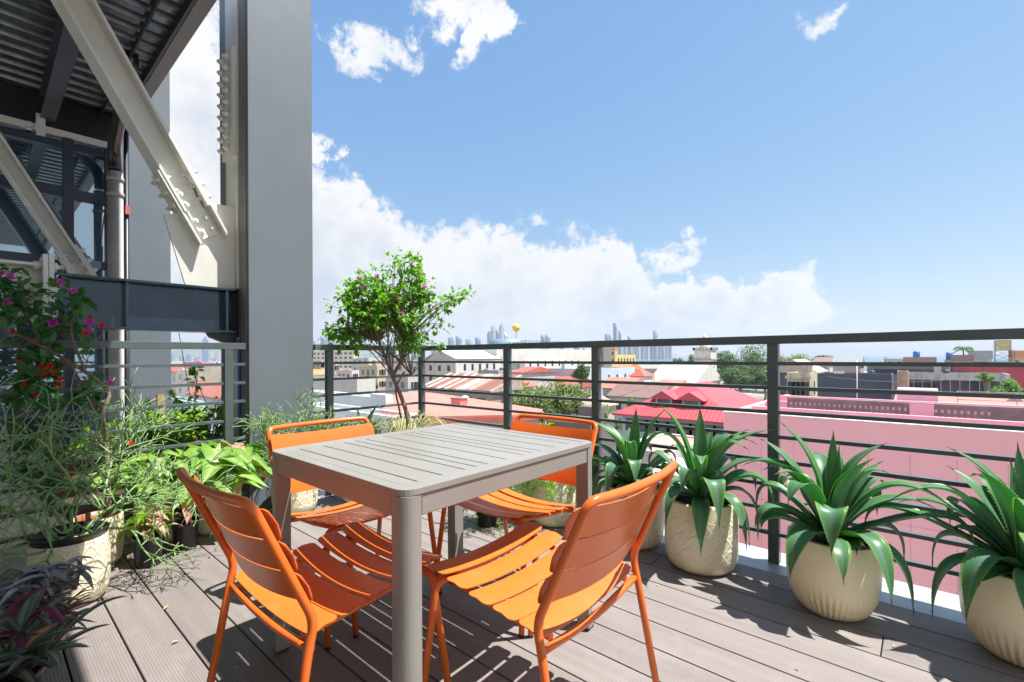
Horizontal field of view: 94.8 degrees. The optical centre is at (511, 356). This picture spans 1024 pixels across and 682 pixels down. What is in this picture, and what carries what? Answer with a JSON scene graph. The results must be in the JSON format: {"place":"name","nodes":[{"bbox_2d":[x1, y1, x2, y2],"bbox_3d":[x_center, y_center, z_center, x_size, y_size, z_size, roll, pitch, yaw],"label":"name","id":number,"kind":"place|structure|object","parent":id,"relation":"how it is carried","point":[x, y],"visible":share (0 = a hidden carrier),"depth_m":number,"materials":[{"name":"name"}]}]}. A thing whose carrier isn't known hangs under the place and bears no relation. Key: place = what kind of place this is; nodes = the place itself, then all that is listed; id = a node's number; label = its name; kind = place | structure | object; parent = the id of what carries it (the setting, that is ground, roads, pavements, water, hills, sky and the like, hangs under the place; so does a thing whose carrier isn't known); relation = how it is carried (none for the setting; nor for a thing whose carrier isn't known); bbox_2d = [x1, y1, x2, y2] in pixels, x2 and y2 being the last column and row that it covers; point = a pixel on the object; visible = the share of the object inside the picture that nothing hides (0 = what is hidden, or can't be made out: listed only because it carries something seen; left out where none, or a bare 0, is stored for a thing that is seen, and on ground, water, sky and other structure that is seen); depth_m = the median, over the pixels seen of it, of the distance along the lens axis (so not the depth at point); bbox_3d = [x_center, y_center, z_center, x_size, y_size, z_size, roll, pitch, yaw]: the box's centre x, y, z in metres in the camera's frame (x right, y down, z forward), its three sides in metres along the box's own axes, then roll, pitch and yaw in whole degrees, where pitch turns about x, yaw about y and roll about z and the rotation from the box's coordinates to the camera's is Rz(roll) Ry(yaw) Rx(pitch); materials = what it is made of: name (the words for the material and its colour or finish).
{"place":"outdoors","nodes":[
{"label":"outdoors","id":0,"kind":"place"},
{"bbox_2d":[0,438,68,563],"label":"plant","id":1,"kind":"object","parent":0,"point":[12,529],"visible":0.07,"depth_m":2.67,"materials":[{"name":"green plant"}]},
{"bbox_2d":[0,123,108,479],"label":"glass wall","id":2,"kind":"structure","parent":0,"point":[67,176],"depth_m":4.29,"materials":[{"name":"black glass"}]},
{"bbox_2d":[0,113,106,148],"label":"white beam","id":3,"kind":"structure","parent":2,"relation":"attached to","point":[39,127],"depth_m":4.18,"materials":[{"name":"metal"}]},
{"bbox_2d":[39,14,78,124],"bbox_3d":[-3.514,-2.237,3.650,2.120,0.240,0.100,0,0,41],"label":"joist","id":4,"kind":"object","parent":3,"relation":"on","point":[62,56],"visible":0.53,"depth_m":3.58,"materials":[{"name":"grey paint"}]},
{"bbox_2d":[0,80,111,141],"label":"header beam","id":5,"kind":"structure","parent":2,"relation":"on","point":[20,102],"depth_m":4.34,"materials":[{"name":"metal"}]},
{"bbox_2d":[0,0,216,138],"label":"roof deck","id":6,"kind":"structure","parent":5,"relation":"on","point":[154,37],"depth_m":3.50,"materials":[{"name":"metal"}]},
{"bbox_2d":[0,132,97,275],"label":"diagonal brace","id":7,"kind":"object","parent":6,"relation":"attached to","point":[69,256],"visible":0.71,"depth_m":3.75,"materials":[{"name":"white metal"}]},
{"bbox_2d":[106,54,138,447],"bbox_3d":[-3.332,1.357,4.037,0.174,7.480,1.053,0,0,-43],"label":"drain pipe","id":8,"kind":"object","parent":6,"relation":"attached to","point":[118,248],"visible":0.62,"depth_m":4.26,"materials":[{"name":"metal"}]},
{"bbox_2d":[50,0,228,245],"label":"diagonal brace","id":9,"kind":"object","parent":6,"relation":"attached to","point":[178,183],"visible":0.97,"depth_m":3.02,"materials":[{"name":"white metal"}]},
{"bbox_2d":[45,390,237,516],"bbox_3d":[-2.405,0.568,3.132,0.419,0.689,1.045,0,0,41],"label":"plant","id":10,"kind":"object","parent":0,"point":[185,419],"visible":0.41,"depth_m":3.10,"materials":[{"name":"green plant"}]},
{"bbox_2d":[121,71,170,444],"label":"steel column","id":11,"kind":"structure","parent":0,"point":[150,249],"depth_m":6.15,"materials":[{"name":"grey metal"}]},
{"bbox_2d":[171,396,211,437],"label":"building","id":12,"kind":"structure","parent":0,"point":[183,400],"depth_m":41.48,"materials":[{"name":"teal glass"}]},
{"bbox_2d":[171,342,220,359],"bbox_3d":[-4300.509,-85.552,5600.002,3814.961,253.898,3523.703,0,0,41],"label":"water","id":13,"kind":"structure","parent":0,"point":[193,353],"depth_m":5210.24,"materials":[{"name":"blue liquid"}]},
{"bbox_2d":[186,380,221,433],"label":"house","id":14,"kind":"structure","parent":0,"point":[209,393],"depth_m":49.85,"materials":[{"name":"red concrete"}]},
{"bbox_2d":[313,350,357,368],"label":"apartment block","id":15,"kind":"structure","parent":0,"point":[344,355],"depth_m":341.87,"materials":[{"name":"concrete"}]},
{"bbox_2d":[313,375,375,394],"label":"building","id":16,"kind":"structure","parent":0,"point":[355,385],"depth_m":63.73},
{"bbox_2d":[352,357,380,369],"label":"house","id":17,"kind":"structure","parent":0,"point":[355,366],"depth_m":236.10,"materials":[{"name":"white paint"}]},
{"bbox_2d":[359,360,387,389],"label":"house","id":18,"kind":"structure","parent":0,"point":[379,369],"depth_m":136.74,"materials":[{"name":"paint"}]},
{"bbox_2d":[386,373,417,394],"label":"house","id":19,"kind":"structure","parent":0,"point":[408,382],"depth_m":106.55,"materials":[{"name":"white paint"}]},
{"bbox_2d":[425,350,502,382],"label":"warehouse","id":20,"kind":"structure","parent":0,"point":[452,355],"depth_m":140.93,"materials":[{"name":"white metal"}]},
{"bbox_2d":[62,644,882,681],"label":"deck substructure","id":21,"kind":"object","parent":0,"point":[71,681],"depth_m":1.76,"materials":[{"name":"metal"}]},
{"bbox_2d":[0,488,965,623],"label":"ledge","id":22,"kind":"object","parent":21,"relation":"on","point":[946,605],"visible":0.09,"depth_m":2.17,"materials":[{"name":"metal"}]},
{"bbox_2d":[0,339,425,544],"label":"railing","id":23,"kind":"object","parent":22,"relation":"on","point":[228,401],"visible":0.45,"depth_m":3.12,"materials":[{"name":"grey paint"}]},
{"bbox_2d":[421,328,1023,576],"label":"railing","id":24,"kind":"object","parent":22,"relation":"on","point":[773,388],"visible":0.66,"depth_m":2.47,"materials":[{"name":"black metal"}]},
{"bbox_2d":[0,495,1023,681],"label":"deck","id":25,"kind":"structure","parent":21,"relation":"on","point":[707,629],"depth_m":1.81,"materials":[{"name":"grey wood"}]},
{"bbox_2d":[0,556,103,659],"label":"dried plant","id":26,"kind":"object","parent":25,"relation":"on","point":[58,577],"visible":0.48,"depth_m":1.75,"materials":[{"name":"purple plant"}]},
{"bbox_2d":[0,585,131,681],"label":"wandering plant","id":27,"kind":"object","parent":25,"relation":"on","point":[19,660],"visible":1,"depth_m":1.41,"materials":[{"name":"purple plant"}]},
{"bbox_2d":[0,264,134,564],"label":"bougainvillea bush","id":28,"kind":"object","parent":25,"relation":"on","point":[38,372],"visible":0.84,"depth_m":2.43,"materials":[{"name":"green plant"}]},
{"bbox_2d":[0,355,264,608],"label":"pencil plant","id":29,"kind":"object","parent":25,"relation":"on","point":[53,543],"visible":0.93,"depth_m":2.09,"materials":[{"name":"plant"}]},
{"bbox_2d":[88,448,190,543],"bbox_3d":[-2.084,0.818,2.779,0.552,0.545,0.673,0,0,41],"label":"arrowhead vine","id":30,"kind":"object","parent":25,"relation":"on","point":[144,458],"visible":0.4,"depth_m":2.69,"materials":[{"name":"plant"}]},
{"bbox_2d":[114,506,182,568],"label":"arrowhead vine","id":31,"kind":"object","parent":25,"relation":"on","point":[140,555],"visible":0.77,"depth_m":2.44,"materials":[{"name":"green plant"}]},
{"bbox_2d":[157,498,204,551],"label":"wandering plant","id":32,"kind":"object","parent":25,"relation":"on","point":[186,535],"visible":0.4,"depth_m":2.63,"materials":[{"name":"black plant"}]},
{"bbox_2d":[126,439,271,534],"bbox_3d":[-1.869,0.805,2.969,0.840,0.570,0.941,0,0,41],"label":"arrowhead vine","id":33,"kind":"object","parent":25,"relation":"on","point":[205,453],"visible":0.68,"depth_m":2.84,"materials":[{"name":"plant"}]},
{"bbox_2d":[217,384,388,512],"bbox_3d":[-1.423,0.643,3.366,1.162,0.888,0.692,0,0,-32],"label":"pencil plant","id":34,"kind":"object","parent":25,"relation":"on","point":[304,501],"visible":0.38,"depth_m":3.21,"materials":[{"name":"plant"}]},
{"bbox_2d":[176,467,450,681],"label":"dining chair","id":35,"kind":"object","parent":25,"relation":"on","point":[274,576],"visible":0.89,"depth_m":1.33,"materials":[{"name":"orange metal"}]},
{"bbox_2d":[266,416,441,650],"bbox_3d":[-0.736,0.700,2.148,0.630,0.768,0.560,0,0,41],"label":"dining chair","id":36,"kind":"object","parent":25,"relation":"on","point":[335,523],"visible":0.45,"depth_m":2.15,"materials":[{"name":"orange metal"}]},
{"bbox_2d":[339,405,386,502],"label":"potted agave","id":37,"kind":"object","parent":25,"relation":"on","point":[369,417],"visible":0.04,"depth_m":3.62,"materials":[{"name":"plant"}]},
{"bbox_2d":[318,247,475,433],"bbox_3d":[-0.894,0.090,3.858,1.133,1.989,1.032,0,0,41],"label":"bougainvillea tree","id":38,"kind":"object","parent":25,"relation":"on","point":[373,315],"visible":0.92,"depth_m":3.76,"materials":[{"name":"green plant"}]},
{"bbox_2d":[272,423,593,681],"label":"dining table","id":39,"kind":"object","parent":25,"relation":"on","point":[406,480],"visible":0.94,"depth_m":1.53,"materials":[{"name":"grey metal"}]},
{"bbox_2d":[446,485,529,536],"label":"asparagus fern","id":40,"kind":"object","parent":25,"relation":"on","point":[485,521],"visible":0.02,"depth_m":2.98,"materials":[{"name":"green plant"}]},
{"bbox_2d":[434,414,597,637],"bbox_3d":[0.040,0.696,2.222,0.560,0.768,0.630,0,0,42],"label":"dining chair","id":41,"kind":"object","parent":25,"relation":"on","point":[490,505],"visible":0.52,"depth_m":2.22,"materials":[{"name":"orange metal"}]},
{"bbox_2d":[517,422,557,507],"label":"philodendron","id":42,"kind":"object","parent":25,"relation":"on","point":[525,492],"visible":0.02,"depth_m":3.17,"materials":[{"name":"plant"}]},
{"bbox_2d":[422,460,677,681],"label":"dining chair","id":43,"kind":"object","parent":25,"relation":"on","point":[581,576],"visible":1,"depth_m":1.32,"materials":[{"name":"orange metal"}]},
{"bbox_2d":[513,458,597,526],"bbox_3d":[0.272,0.818,3.113,0.608,0.522,0.611,0,0,41],"label":"asparagus fern","id":44,"kind":"object","parent":25,"relation":"on","point":[549,491],"visible":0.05,"depth_m":2.95,"materials":[{"name":"green plant"}]},
{"bbox_2d":[592,408,675,549],"bbox_3d":[0.697,0.682,2.806,0.513,0.788,0.572,0,0,-20],"label":"potted agave","id":45,"kind":"object","parent":25,"relation":"on","point":[626,459],"visible":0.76,"depth_m":2.69,"materials":[{"name":"plant"}]},
{"bbox_2d":[648,404,784,575],"bbox_3d":[1.038,0.664,2.464,0.633,0.822,0.539,0,0,-12],"label":"potted agave","id":46,"kind":"object","parent":25,"relation":"on","point":[704,511],"visible":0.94,"depth_m":2.32,"materials":[{"name":"plant"}]},
{"bbox_2d":[744,422,974,621],"bbox_3d":[1.389,0.682,2.025,0.650,0.781,0.600,0,0,-2],"label":"potted agave","id":47,"kind":"object","parent":25,"relation":"on","point":[836,565],"visible":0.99,"depth_m":1.91,"materials":[{"name":"plant"}]},
{"bbox_2d":[864,440,1023,667],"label":"potted agave","id":48,"kind":"object","parent":25,"relation":"on","point":[991,587],"visible":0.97,"depth_m":1.69,"materials":[{"name":"plant"}]},
{"bbox_2d":[478,364,524,373],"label":"shed","id":49,"kind":"structure","parent":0,"point":[499,370],"depth_m":121.93,"materials":[{"name":"white metal"}]},
{"bbox_2d":[171,357,866,400],"bbox_3d":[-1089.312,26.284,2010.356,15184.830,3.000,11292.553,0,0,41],"label":"ground","id":50,"kind":"structure","parent":0,"point":[759,394],"depth_m":263.89,"materials":[{"name":"grey concrete"}]},
{"bbox_2d":[171,367,188,392],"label":"house","id":51,"kind":"structure","parent":50,"relation":"on","point":[173,375],"depth_m":122.20,"materials":[{"name":"red metal"}]},
{"bbox_2d":[176,368,188,397],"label":"house","id":52,"kind":"structure","parent":50,"relation":"on","point":[180,377],"depth_m":115.20,"materials":[{"name":"white concrete"}]},
{"bbox_2d":[187,366,220,395],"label":"house","id":53,"kind":"structure","parent":50,"relation":"on","point":[210,373],"depth_m":84.09,"materials":[{"name":"beige concrete"}]},
{"bbox_2d":[313,390,370,406],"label":"building","id":54,"kind":"structure","parent":50,"relation":"on","point":[361,400],"depth_m":45.65,"materials":[{"name":"grey concrete"}]},
{"bbox_2d":[336,370,358,376],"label":"house","id":55,"kind":"structure","parent":50,"relation":"on","point":[347,373],"depth_m":151.83,"materials":[{"name":"white paint"}]},
{"bbox_2d":[313,402,417,490],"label":"building","id":56,"kind":"structure","parent":50,"relation":"on","point":[364,412],"depth_m":30.45,"materials":[{"name":"white"}]},
{"bbox_2d":[371,393,392,408],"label":"building","id":57,"kind":"structure","parent":50,"relation":"on","point":[380,399],"depth_m":37.48,"materials":[{"name":"white paint"}]},
{"bbox_2d":[375,392,543,488],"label":"red roof house","id":58,"kind":"structure","parent":50,"relation":"on","point":[480,415],"depth_m":31.67,"materials":[{"name":"metal"}]},
{"bbox_2d":[425,373,521,404],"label":"roof","id":59,"kind":"structure","parent":50,"relation":"on","point":[481,385],"depth_m":62.09,"materials":[{"name":"metal"}]},
{"bbox_2d":[512,367,556,423],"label":"roof terrace house","id":60,"kind":"structure","parent":50,"relation":"on","point":[533,372],"depth_m":114.59,"materials":[{"name":"red metal"}]},
{"bbox_2d":[512,380,560,423],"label":"broad tree","id":61,"kind":"object","parent":50,"relation":"on","point":[538,403],"visible":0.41,"depth_m":60.01,"materials":[{"name":"green plant"}]},
{"bbox_2d":[540,381,590,415],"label":"broad tree","id":62,"kind":"object","parent":50,"relation":"on","point":[567,407],"visible":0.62,"depth_m":63.06,"materials":[{"name":"green plant"}]},
{"bbox_2d":[546,405,614,492],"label":"building","id":63,"kind":"structure","parent":50,"relation":"on","point":[585,410],"depth_m":50.70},
{"bbox_2d":[571,364,589,389],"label":"street tree","id":64,"kind":"object","parent":50,"relation":"on","point":[582,372],"visible":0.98,"depth_m":98.80,"materials":[{"name":"green plant"}]},
{"bbox_2d":[547,364,634,395],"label":"grey hall","id":65,"kind":"structure","parent":50,"relation":"on","point":[565,370],"depth_m":139.81,"materials":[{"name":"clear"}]},
{"bbox_2d":[578,395,618,418],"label":"house","id":66,"kind":"structure","parent":50,"relation":"on","point":[610,405],"depth_m":61.62,"materials":[{"name":"beige concrete"}]},
{"bbox_2d":[601,377,643,397],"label":"red roof house","id":67,"kind":"structure","parent":50,"relation":"on","point":[607,388],"depth_m":103.81,"materials":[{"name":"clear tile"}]},
{"bbox_2d":[606,384,673,445],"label":"house","id":68,"kind":"structure","parent":50,"relation":"on","point":[644,393],"depth_m":94.69,"materials":[{"name":"brown metal"}]},
{"bbox_2d":[629,369,653,381],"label":"tower house","id":69,"kind":"structure","parent":50,"relation":"on","point":[644,375],"depth_m":106.48,"materials":[{"name":"red tile"}]},
{"bbox_2d":[647,457,687,517],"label":"building","id":70,"kind":"structure","parent":50,"relation":"on","point":[681,462],"depth_m":18.26,"materials":[{"name":"white paint"}]},
{"bbox_2d":[654,365,721,383],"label":"church","id":71,"kind":"structure","parent":50,"relation":"on","point":[695,373],"depth_m":216.79,"materials":[{"name":"paint"}]},
{"bbox_2d":[693,334,717,383],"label":"church tower","id":72,"kind":"structure","parent":50,"relation":"on","point":[704,353],"depth_m":222.44,"materials":[{"name":"grey stone"}]},
{"bbox_2d":[716,350,751,390],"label":"park tree","id":73,"kind":"object","parent":50,"relation":"on","point":[727,356],"visible":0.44,"depth_m":231.56,"materials":[{"name":"green plant"}]},
{"bbox_2d":[723,367,757,391],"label":"park tree","id":74,"kind":"object","parent":50,"relation":"on","point":[736,376],"visible":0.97,"depth_m":201.97,"materials":[{"name":"green plant"}]},
{"bbox_2d":[736,344,766,390],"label":"park tree","id":75,"kind":"object","parent":50,"relation":"on","point":[753,356],"visible":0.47,"depth_m":248.20,"materials":[{"name":"green plant"}]},
{"bbox_2d":[753,368,766,399],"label":"park tree","id":76,"kind":"object","parent":50,"relation":"on","point":[760,376],"visible":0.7,"depth_m":197.25,"materials":[{"name":"green plant"}]},
{"bbox_2d":[764,353,814,368],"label":"park tree","id":77,"kind":"object","parent":50,"relation":"on","point":[783,359],"visible":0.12,"depth_m":233.57,"materials":[{"name":"green plant"}]},
{"bbox_2d":[897,371,907,387],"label":"brick stub","id":78,"kind":"object","parent":50,"relation":"on","point":[902,378],"visible":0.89,"depth_m":88.52,"materials":[{"name":"beige brick"}]},
{"bbox_2d":[908,367,1009,392],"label":"ruined row","id":79,"kind":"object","parent":50,"relation":"on","point":[955,384],"visible":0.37,"depth_m":89.39,"materials":[{"name":"concrete"}]},
{"bbox_2d":[975,371,995,392],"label":"palm tree","id":80,"kind":"object","parent":50,"relation":"on","point":[983,376],"visible":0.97,"depth_m":81.86,"materials":[{"name":"green plant"}]},
{"bbox_2d":[989,378,1021,393],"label":"bush","id":81,"kind":"object","parent":50,"relation":"on","point":[1011,385],"visible":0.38,"depth_m":69.26,"materials":[{"name":"green plant"}]},
{"bbox_2d":[484,342,590,367],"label":"warehouse","id":82,"kind":"structure","parent":0,"point":[583,354],"depth_m":169.71,"materials":[{"name":"metal"}]},
{"bbox_2d":[490,339,525,343],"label":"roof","id":83,"kind":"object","parent":82,"relation":"on","point":[499,341],"visible":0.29,"depth_m":163.73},
{"bbox_2d":[555,376,591,407],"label":"house","id":84,"kind":"structure","parent":0,"point":[586,385],"depth_m":127.16,"materials":[{"name":"red metal"}]},
{"bbox_2d":[170,0,1023,357],"label":"sky","id":85,"kind":"structure","parent":0,"point":[670,168],"materials":[{"name":"blue"}]},
{"bbox_2d":[601,347,611,366],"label":"ruined block","id":86,"kind":"structure","parent":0,"point":[606,353],"depth_m":176.63,"materials":[{"name":"stone"}]},
{"bbox_2d":[615,433,693,475],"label":"market roof","id":87,"kind":"structure","parent":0,"point":[663,439],"depth_m":22.19,"materials":[{"name":"white tile"}]},
{"bbox_2d":[612,381,762,469],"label":"gabled house","id":88,"kind":"structure","parent":0,"point":[713,396],"depth_m":33.65,"materials":[{"name":"red metal"}]},
{"bbox_2d":[785,366,818,396],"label":"ruined facade","id":89,"kind":"structure","parent":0,"point":[805,376],"depth_m":105.92,"materials":[{"name":"stone"}]},
{"bbox_2d":[780,359,827,394],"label":"building","id":90,"kind":"structure","parent":0,"point":[784,370],"depth_m":122.67,"materials":[{"name":"white paint"}]},
{"bbox_2d":[636,356,1007,370],"bbox_3d":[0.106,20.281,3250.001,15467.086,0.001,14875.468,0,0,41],"label":"sea","id":91,"kind":"structure","parent":0,"point":[881,358],"depth_m":2602.86,"materials":[{"name":"blue liquid"}]},
{"bbox_2d":[811,357,832,371],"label":"house","id":92,"kind":"structure","parent":0,"point":[825,359],"depth_m":178.22,"materials":[{"name":"pink metal"}]},
{"bbox_2d":[832,355,864,372],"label":"house","id":93,"kind":"structure","parent":0,"point":[848,358],"depth_m":153.83,"materials":[{"name":"white paint"}]},
{"bbox_2d":[817,370,893,399],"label":"navy wall building","id":94,"kind":"structure","parent":0,"point":[872,378],"depth_m":96.21,"materials":[{"name":"paint"}]},
{"bbox_2d":[723,387,1023,594],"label":"pink building","id":95,"kind":"structure","parent":0,"point":[1002,411],"depth_m":17.95,"materials":[{"name":"paint"}]},
{"bbox_2d":[867,358,948,397],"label":"open shed","id":96,"kind":"structure","parent":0,"point":[886,369],"depth_m":139.53,"materials":[{"name":"metal"}]},
{"bbox_2d":[903,357,936,361],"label":"house","id":97,"kind":"structure","parent":0,"point":[919,359],"depth_m":167.61,"materials":[{"name":"brown concrete"}]},
{"bbox_2d":[951,355,973,361],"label":"house","id":98,"kind":"structure","parent":0,"point":[962,358],"depth_m":176.74,"materials":[{"name":"brown concrete"}]},
{"bbox_2d":[968,351,992,361],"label":"house","id":99,"kind":"structure","parent":0,"point":[983,356],"depth_m":186.63,"materials":[{"name":"grey concrete"}]},
{"bbox_2d":[950,361,1023,389],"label":"maroon building","id":100,"kind":"structure","parent":0,"point":[1016,373],"depth_m":129.60,"materials":[{"name":"red paint"}]},
{"bbox_2d":[994,340,1010,360],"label":"billboard","id":101,"kind":"object","parent":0,"point":[1002,345],"visible":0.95,"depth_m":163.77,"materials":[{"name":"metal"}]},
{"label":"outer ledge","id":102,"kind":"structure","parent":0,"visible":0},
{"bbox_2d":[37,492,133,524],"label":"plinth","id":103,"kind":"structure","parent":102,"relation":"on","point":[127,506],"depth_m":3.18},
{"bbox_2d":[173,366,222,439],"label":"vine bush","id":104,"kind":"object","parent":102,"relation":"on","point":[217,430],"visible":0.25,"depth_m":3.60,"materials":[{"name":"green plant"}]},
{"bbox_2d":[217,0,313,508],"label":"steel column","id":105,"kind":"structure","parent":102,"relation":"on","point":[264,106],"depth_m":3.45,"materials":[{"name":"grey metal"}]},
{"bbox_2d":[56,272,238,342],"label":"floor beam","id":106,"kind":"structure","parent":105,"relation":"attached to","point":[150,306],"depth_m":3.09,"materials":[{"name":"grey metal"}]},
{"bbox_2d":[0,254,59,339],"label":"floor beam","id":107,"kind":"structure","parent":106,"relation":"attached to","point":[45,267],"depth_m":2.63,"materials":[{"name":"white metal"}]},
{"bbox_2d":[163,204,234,288],"bbox_3d":[-2.173,-0.790,3.289,0.020,0.606,0.427,0,0,41],"label":"gusset plate","id":108,"kind":"object","parent":105,"relation":"attached to","point":[209,262],"visible":0.65,"depth_m":3.31,"materials":[{"name":"white metal"}]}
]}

